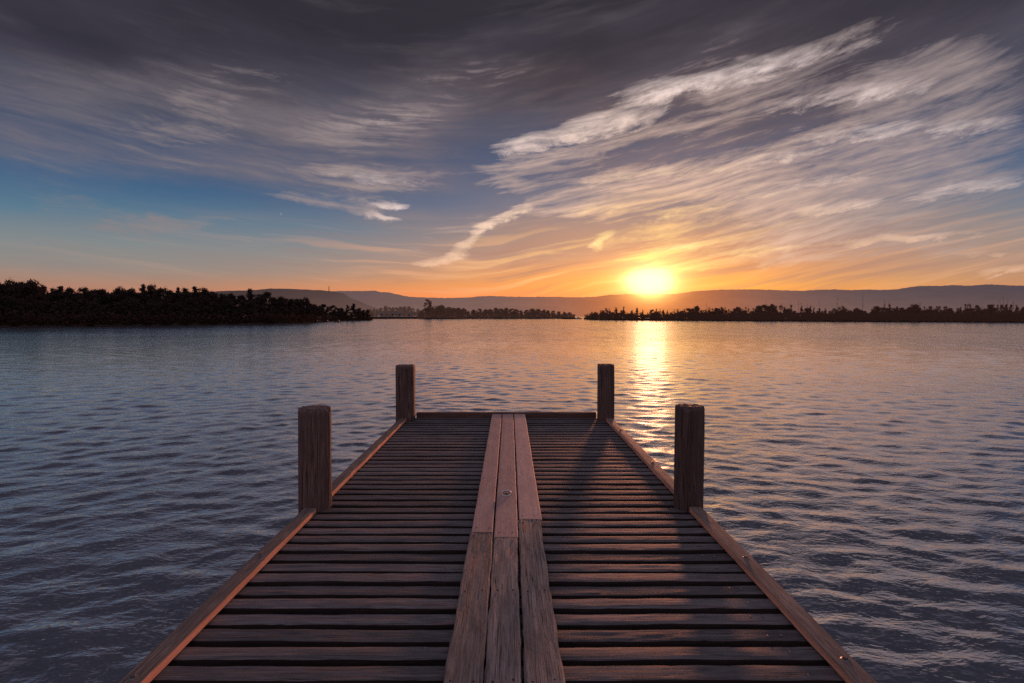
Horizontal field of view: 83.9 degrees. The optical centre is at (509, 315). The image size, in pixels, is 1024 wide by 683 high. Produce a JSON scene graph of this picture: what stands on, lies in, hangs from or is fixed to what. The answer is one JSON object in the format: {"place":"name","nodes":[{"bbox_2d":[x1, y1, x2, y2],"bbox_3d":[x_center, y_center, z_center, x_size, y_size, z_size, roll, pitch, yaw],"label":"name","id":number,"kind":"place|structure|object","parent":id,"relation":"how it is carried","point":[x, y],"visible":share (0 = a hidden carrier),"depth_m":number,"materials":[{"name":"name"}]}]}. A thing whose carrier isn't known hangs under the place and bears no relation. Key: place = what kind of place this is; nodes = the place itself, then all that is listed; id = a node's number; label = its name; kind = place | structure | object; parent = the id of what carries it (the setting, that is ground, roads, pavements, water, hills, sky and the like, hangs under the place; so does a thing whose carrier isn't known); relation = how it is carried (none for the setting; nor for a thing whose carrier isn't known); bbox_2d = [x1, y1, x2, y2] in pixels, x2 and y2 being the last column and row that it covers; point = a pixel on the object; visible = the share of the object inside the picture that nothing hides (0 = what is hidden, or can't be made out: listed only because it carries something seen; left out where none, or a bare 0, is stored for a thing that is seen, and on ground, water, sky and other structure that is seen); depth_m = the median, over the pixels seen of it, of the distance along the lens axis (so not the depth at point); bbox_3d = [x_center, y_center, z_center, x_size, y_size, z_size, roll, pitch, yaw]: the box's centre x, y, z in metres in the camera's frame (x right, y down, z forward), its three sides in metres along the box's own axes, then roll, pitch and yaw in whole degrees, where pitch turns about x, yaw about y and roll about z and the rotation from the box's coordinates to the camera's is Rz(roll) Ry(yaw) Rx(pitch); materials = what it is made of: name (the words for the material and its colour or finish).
{"place":"outdoors","nodes":[
{"label":"outdoors","id":0,"kind":"place"},
{"bbox_2d":[0,317,371,325],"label":"shore","id":1,"kind":"structure","parent":0,"point":[197,323],"depth_m":163.35,"materials":[{"name":"soil"}]},
{"bbox_2d":[0,282,7,313],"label":"broadleaf tree","id":2,"kind":"object","parent":1,"relation":"on","point":[2,293],"visible":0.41,"depth_m":161.49,"materials":[{"name":"green plant"}]},
{"bbox_2d":[0,280,18,312],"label":"broadleaf tree","id":3,"kind":"object","parent":1,"relation":"on","point":[9,283],"visible":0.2,"depth_m":162.63,"materials":[{"name":"green plant"}]},
{"bbox_2d":[1,281,34,310],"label":"broadleaf tree","id":4,"kind":"object","parent":1,"relation":"on","point":[10,290],"visible":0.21,"depth_m":159.25,"materials":[{"name":"green plant"}]},
{"bbox_2d":[8,278,45,319],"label":"broadleaf tree","id":5,"kind":"object","parent":1,"relation":"on","point":[28,288],"visible":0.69,"depth_m":156.25,"materials":[{"name":"green plant"}]},
{"bbox_2d":[35,284,47,313],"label":"broadleaf tree","id":6,"kind":"object","parent":1,"relation":"on","point":[43,286],"visible":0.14,"depth_m":161.43,"materials":[{"name":"green plant"}]},
{"bbox_2d":[37,288,61,313],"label":"broadleaf tree","id":7,"kind":"object","parent":1,"relation":"on","point":[48,298],"visible":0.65,"depth_m":157.89,"materials":[{"name":"green plant"}]},
{"bbox_2d":[51,286,67,313],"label":"broadleaf tree","id":8,"kind":"object","parent":1,"relation":"on","point":[60,289],"visible":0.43,"depth_m":159.67,"materials":[{"name":"green plant"}]},
{"bbox_2d":[59,287,78,313],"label":"broadleaf tree","id":9,"kind":"object","parent":1,"relation":"on","point":[69,290],"visible":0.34,"depth_m":162.02,"materials":[{"name":"green plant"}]},
{"bbox_2d":[75,286,102,309],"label":"broadleaf tree","id":10,"kind":"object","parent":1,"relation":"on","point":[83,292],"visible":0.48,"depth_m":159.43,"materials":[{"name":"green plant"}]},
{"bbox_2d":[82,288,104,319],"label":"broadleaf tree","id":11,"kind":"object","parent":1,"relation":"on","point":[99,296],"visible":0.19,"depth_m":164.50,"materials":[{"name":"green plant"}]},
{"bbox_2d":[97,288,113,311],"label":"broadleaf tree","id":12,"kind":"object","parent":1,"relation":"on","point":[106,297],"visible":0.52,"depth_m":165.34,"materials":[{"name":"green plant"}]},
{"bbox_2d":[110,286,133,317],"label":"broadleaf tree","id":13,"kind":"object","parent":1,"relation":"on","point":[120,295],"visible":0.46,"depth_m":166.80,"materials":[{"name":"green plant"}]},
{"bbox_2d":[120,287,144,311],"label":"broadleaf tree","id":14,"kind":"object","parent":1,"relation":"on","point":[132,293],"visible":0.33,"depth_m":170.97,"materials":[{"name":"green plant"}]},
{"bbox_2d":[137,283,148,313],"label":"broadleaf tree","id":15,"kind":"object","parent":1,"relation":"on","point":[142,289],"visible":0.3,"depth_m":176.31,"materials":[{"name":"green plant"}]},
{"bbox_2d":[141,282,159,308],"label":"broadleaf tree","id":16,"kind":"object","parent":1,"relation":"on","point":[150,289],"visible":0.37,"depth_m":177.29,"materials":[{"name":"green plant"}]},
{"bbox_2d":[152,286,173,313],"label":"broadleaf tree","id":17,"kind":"object","parent":1,"relation":"on","point":[158,292],"visible":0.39,"depth_m":173.69,"materials":[{"name":"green plant"}]},
{"bbox_2d":[163,289,178,318],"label":"broadleaf tree","id":18,"kind":"object","parent":1,"relation":"on","point":[170,292],"visible":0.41,"depth_m":176.45,"materials":[{"name":"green plant"}]},
{"bbox_2d":[173,287,182,310],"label":"broadleaf tree","id":19,"kind":"object","parent":1,"relation":"on","point":[178,294],"visible":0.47,"depth_m":176.96,"materials":[{"name":"green plant"}]},
{"bbox_2d":[0,309,372,325],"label":"undergrowth","id":20,"kind":"object","parent":1,"relation":"on","point":[68,319],"visible":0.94,"depth_m":158.03,"materials":[{"name":"plant"}]},
{"bbox_2d":[180,287,195,316],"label":"broadleaf tree","id":21,"kind":"object","parent":1,"relation":"on","point":[185,294],"visible":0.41,"depth_m":185.55,"materials":[{"name":"green plant"}]},
{"bbox_2d":[192,286,200,314],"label":"broadleaf tree","id":22,"kind":"object","parent":1,"relation":"on","point":[195,292],"visible":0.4,"depth_m":186.60,"materials":[{"name":"green plant"}]},
{"bbox_2d":[197,287,209,313],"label":"broadleaf tree","id":23,"kind":"object","parent":1,"relation":"on","point":[205,291],"visible":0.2,"depth_m":189.68,"materials":[{"name":"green plant"}]},
{"bbox_2d":[206,291,218,313],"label":"broadleaf tree","id":24,"kind":"object","parent":1,"relation":"on","point":[212,296],"visible":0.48,"depth_m":187.31,"materials":[{"name":"green plant"}]},
{"bbox_2d":[217,293,228,310],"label":"broadleaf tree","id":25,"kind":"object","parent":1,"relation":"on","point":[222,297],"visible":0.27,"depth_m":195.21,"materials":[{"name":"green plant"}]},
{"bbox_2d":[221,292,236,319],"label":"broadleaf tree","id":26,"kind":"object","parent":1,"relation":"on","point":[231,296],"visible":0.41,"depth_m":194.11,"materials":[{"name":"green plant"}]},
{"bbox_2d":[233,294,246,313],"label":"broadleaf tree","id":27,"kind":"object","parent":1,"relation":"on","point":[241,298],"visible":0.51,"depth_m":194.63,"materials":[{"name":"green plant"}]},
{"bbox_2d":[242,300,256,319],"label":"broadleaf tree","id":28,"kind":"object","parent":1,"relation":"on","point":[250,304],"visible":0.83,"depth_m":189.90,"materials":[{"name":"green plant"}]},
{"bbox_2d":[245,288,260,315],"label":"broadleaf tree","id":29,"kind":"object","parent":1,"relation":"on","point":[250,294],"visible":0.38,"depth_m":197.09,"materials":[{"name":"green plant"}]},
{"bbox_2d":[253,293,260,312],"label":"broadleaf tree","id":30,"kind":"object","parent":1,"relation":"on","point":[258,295],"visible":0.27,"depth_m":206.06,"materials":[{"name":"green plant"}]},
{"bbox_2d":[258,291,273,319],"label":"broadleaf tree","id":31,"kind":"object","parent":1,"relation":"on","point":[262,301],"visible":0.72,"depth_m":202.65,"materials":[{"name":"green plant"}]},
{"bbox_2d":[266,296,279,319],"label":"broadleaf tree","id":32,"kind":"object","parent":1,"relation":"on","point":[274,299],"visible":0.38,"depth_m":206.34,"materials":[{"name":"green plant"}]},
{"bbox_2d":[273,296,293,316],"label":"broadleaf tree","id":33,"kind":"object","parent":1,"relation":"on","point":[282,302],"visible":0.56,"depth_m":206.98,"materials":[{"name":"green plant"}]},
{"bbox_2d":[285,298,298,317],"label":"broadleaf tree","id":34,"kind":"object","parent":1,"relation":"on","point":[291,302],"visible":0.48,"depth_m":214.65,"materials":[{"name":"green plant"}]},
{"bbox_2d":[293,298,304,319],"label":"broadleaf tree","id":35,"kind":"object","parent":1,"relation":"on","point":[297,301],"visible":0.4,"depth_m":223.16,"materials":[{"name":"green plant"}]},
{"bbox_2d":[298,297,311,311],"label":"broadleaf tree","id":36,"kind":"object","parent":1,"relation":"on","point":[305,301],"visible":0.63,"depth_m":225.72,"materials":[{"name":"green plant"}]},
{"bbox_2d":[305,304,317,316],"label":"broadleaf tree","id":37,"kind":"object","parent":1,"relation":"on","point":[313,308],"visible":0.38,"depth_m":234.06,"materials":[{"name":"green plant"}]},
{"bbox_2d":[312,304,322,318],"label":"broadleaf tree","id":38,"kind":"object","parent":1,"relation":"on","point":[318,310],"visible":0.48,"depth_m":250.75,"materials":[{"name":"green plant"}]},
{"bbox_2d":[318,304,330,317],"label":"broadleaf tree","id":39,"kind":"object","parent":1,"relation":"on","point":[323,307],"visible":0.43,"depth_m":289.01,"materials":[{"name":"green plant"}]},
{"bbox_2d":[328,305,337,315],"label":"broadleaf tree","id":40,"kind":"object","parent":1,"relation":"on","point":[331,309],"visible":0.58,"depth_m":301.37,"materials":[{"name":"green plant"}]},
{"bbox_2d":[349,303,356,318],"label":"broadleaf tree","id":41,"kind":"object","parent":1,"relation":"on","point":[352,309],"visible":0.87,"depth_m":325.92,"materials":[{"name":"green plant"}]},
{"bbox_2d":[79,288,406,316],"bbox_3d":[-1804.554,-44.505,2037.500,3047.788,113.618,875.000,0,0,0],"label":"hills","id":42,"kind":"structure","parent":0,"point":[329,298],"depth_m":1963.05,"materials":[{"name":"grey"}]},
{"bbox_2d":[372,317,560,318],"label":"shore","id":43,"kind":"structure","parent":0,"point":[452,318],"depth_m":528.92,"materials":[{"name":"soil"}]},
{"bbox_2d":[423,299,431,310],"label":"pine tree","id":44,"kind":"object","parent":43,"relation":"on","point":[429,304],"visible":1,"depth_m":527.16,"materials":[{"name":"green plant"}]},
{"bbox_2d":[432,309,440,315],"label":"broadleaf tree","id":45,"kind":"object","parent":43,"relation":"on","point":[435,310],"visible":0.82,"depth_m":523.58,"materials":[{"name":"green plant"}]},
{"bbox_2d":[456,309,463,316],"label":"broadleaf tree","id":46,"kind":"object","parent":43,"relation":"on","point":[459,311],"visible":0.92,"depth_m":534.65,"materials":[{"name":"green plant"}]},
{"bbox_2d":[491,308,498,314],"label":"broadleaf tree","id":47,"kind":"object","parent":43,"relation":"on","point":[495,310],"visible":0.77,"depth_m":569.04,"materials":[{"name":"green plant"}]},
{"bbox_2d":[418,313,574,318],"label":"undergrowth","id":48,"kind":"object","parent":43,"relation":"on","point":[463,316],"visible":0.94,"depth_m":545.34,"materials":[{"name":"green plant"}]},
{"bbox_2d":[0,316,1023,682],"bbox_3d":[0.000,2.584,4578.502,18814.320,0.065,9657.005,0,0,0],"label":"lake water","id":49,"kind":"structure","parent":0,"point":[864,494],"depth_m":11.14,"materials":[{"name":"liquid"}]},
{"bbox_2d":[118,363,877,682],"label":"jetty","id":50,"kind":"object","parent":49,"relation":"in","point":[505,547],"visible":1,"depth_m":3.45,"materials":[{"name":"brown wood"}]},
{"bbox_2d":[0,0,1023,297],"label":"sky","id":51,"kind":"structure","parent":0,"point":[410,148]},
{"bbox_2d":[335,284,1023,315],"bbox_3d":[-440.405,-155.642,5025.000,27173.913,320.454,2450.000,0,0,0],"label":"hills","id":52,"kind":"structure","parent":0,"point":[954,297],"depth_m":4484.23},
{"bbox_2d":[586,318,1013,321],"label":"shore","id":53,"kind":"structure","parent":0,"point":[803,320],"depth_m":262.71,"materials":[{"name":"soil"}]},
{"bbox_2d":[588,312,599,318],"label":"tree","id":54,"kind":"object","parent":53,"relation":"on","point":[591,316],"visible":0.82,"depth_m":386.30,"materials":[{"name":"green plant"}]},
{"bbox_2d":[610,310,617,317],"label":"tree","id":55,"kind":"object","parent":53,"relation":"on","point":[613,313],"visible":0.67,"depth_m":361.83,"materials":[{"name":"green plant"}]},
{"bbox_2d":[686,310,696,319],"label":"tree","id":56,"kind":"object","parent":53,"relation":"on","point":[692,312],"visible":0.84,"depth_m":319.45,"materials":[{"name":"green plant"}]},
{"bbox_2d":[691,306,700,312],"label":"tree","id":57,"kind":"object","parent":53,"relation":"on","point":[695,307],"visible":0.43,"depth_m":333.64,"materials":[{"name":"green plant"}]},
{"bbox_2d":[708,308,724,318],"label":"tree","id":58,"kind":"object","parent":53,"relation":"on","point":[712,312],"visible":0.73,"depth_m":307.89,"materials":[{"name":"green plant"}]},
{"bbox_2d":[733,306,741,313],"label":"tree","id":59,"kind":"object","parent":53,"relation":"on","point":[737,308],"visible":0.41,"depth_m":316.13,"materials":[{"name":"green plant"}]},
{"bbox_2d":[746,309,761,317],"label":"tree","id":60,"kind":"object","parent":53,"relation":"on","point":[757,311],"visible":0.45,"depth_m":293.62,"materials":[{"name":"green plant"}]},
{"bbox_2d":[752,305,763,313],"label":"tree","id":61,"kind":"object","parent":53,"relation":"on","point":[760,308],"visible":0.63,"depth_m":296.06,"materials":[{"name":"green plant"}]},
{"bbox_2d":[761,304,768,311],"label":"tree","id":62,"kind":"object","parent":53,"relation":"on","point":[763,307],"visible":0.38,"depth_m":304.72,"materials":[{"name":"green plant"}]},
{"bbox_2d":[766,304,777,312],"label":"tree","id":63,"kind":"object","parent":53,"relation":"on","point":[771,307],"visible":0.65,"depth_m":301.05,"materials":[{"name":"green plant"}]},
{"bbox_2d":[779,304,792,313],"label":"tree","id":64,"kind":"object","parent":53,"relation":"on","point":[788,309],"visible":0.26,"depth_m":296.03,"materials":[{"name":"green plant"}]},
{"bbox_2d":[584,310,1023,321],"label":"undergrowth","id":65,"kind":"object","parent":53,"relation":"on","point":[977,317],"visible":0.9,"depth_m":260.29,"materials":[{"name":"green plant"}]},
{"bbox_2d":[832,308,850,318],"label":"tree","id":66,"kind":"object","parent":53,"relation":"on","point":[841,311],"visible":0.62,"depth_m":263.19,"materials":[{"name":"green plant"}]},
{"bbox_2d":[871,305,881,312],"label":"tree","id":67,"kind":"object","parent":53,"relation":"on","point":[877,308],"visible":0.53,"depth_m":270.40,"materials":[{"name":"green plant"}]},
{"bbox_2d":[883,304,898,312],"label":"tree","id":68,"kind":"object","parent":53,"relation":"on","point":[889,310],"visible":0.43,"depth_m":266.27,"materials":[{"name":"green plant"}]},
{"bbox_2d":[888,308,905,318],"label":"tree","id":69,"kind":"object","parent":53,"relation":"on","point":[896,311],"visible":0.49,"depth_m":252.97,"materials":[{"name":"green plant"}]},
{"bbox_2d":[908,304,919,313],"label":"tree","id":70,"kind":"object","parent":53,"relation":"on","point":[915,306],"visible":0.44,"depth_m":255.81,"materials":[{"name":"green plant"}]},
{"bbox_2d":[911,308,924,313],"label":"tree","id":71,"kind":"object","parent":53,"relation":"on","point":[915,310],"visible":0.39,"depth_m":252.72,"materials":[{"name":"green plant"}]},
{"bbox_2d":[943,308,953,313],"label":"tree","id":72,"kind":"object","parent":53,"relation":"on","point":[947,309],"visible":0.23,"depth_m":247.65,"materials":[{"name":"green plant"}]},
{"bbox_2d":[963,303,976,312],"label":"tree","id":73,"kind":"object","parent":53,"relation":"on","point":[971,309],"visible":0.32,"depth_m":248.98,"materials":[{"name":"green plant"}]},
{"bbox_2d":[975,304,988,310],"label":"tree","id":74,"kind":"object","parent":53,"relation":"on","point":[982,309],"visible":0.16,"depth_m":245.30,"materials":[{"name":"green plant"}]},
{"bbox_2d":[973,307,991,315],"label":"tree","id":75,"kind":"object","parent":53,"relation":"on","point":[977,311],"visible":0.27,"depth_m":239.34,"materials":[{"name":"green plant"}]},
{"bbox_2d":[987,303,996,314],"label":"tree","id":76,"kind":"object","parent":53,"relation":"on","point":[992,307],"visible":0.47,"depth_m":241.71,"materials":[{"name":"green plant"}]},
{"bbox_2d":[1014,307,1023,317],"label":"tree","id":77,"kind":"object","parent":53,"relation":"on","point":[1021,310],"visible":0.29,"depth_m":232.69,"materials":[{"name":"green plant"}]}
]}

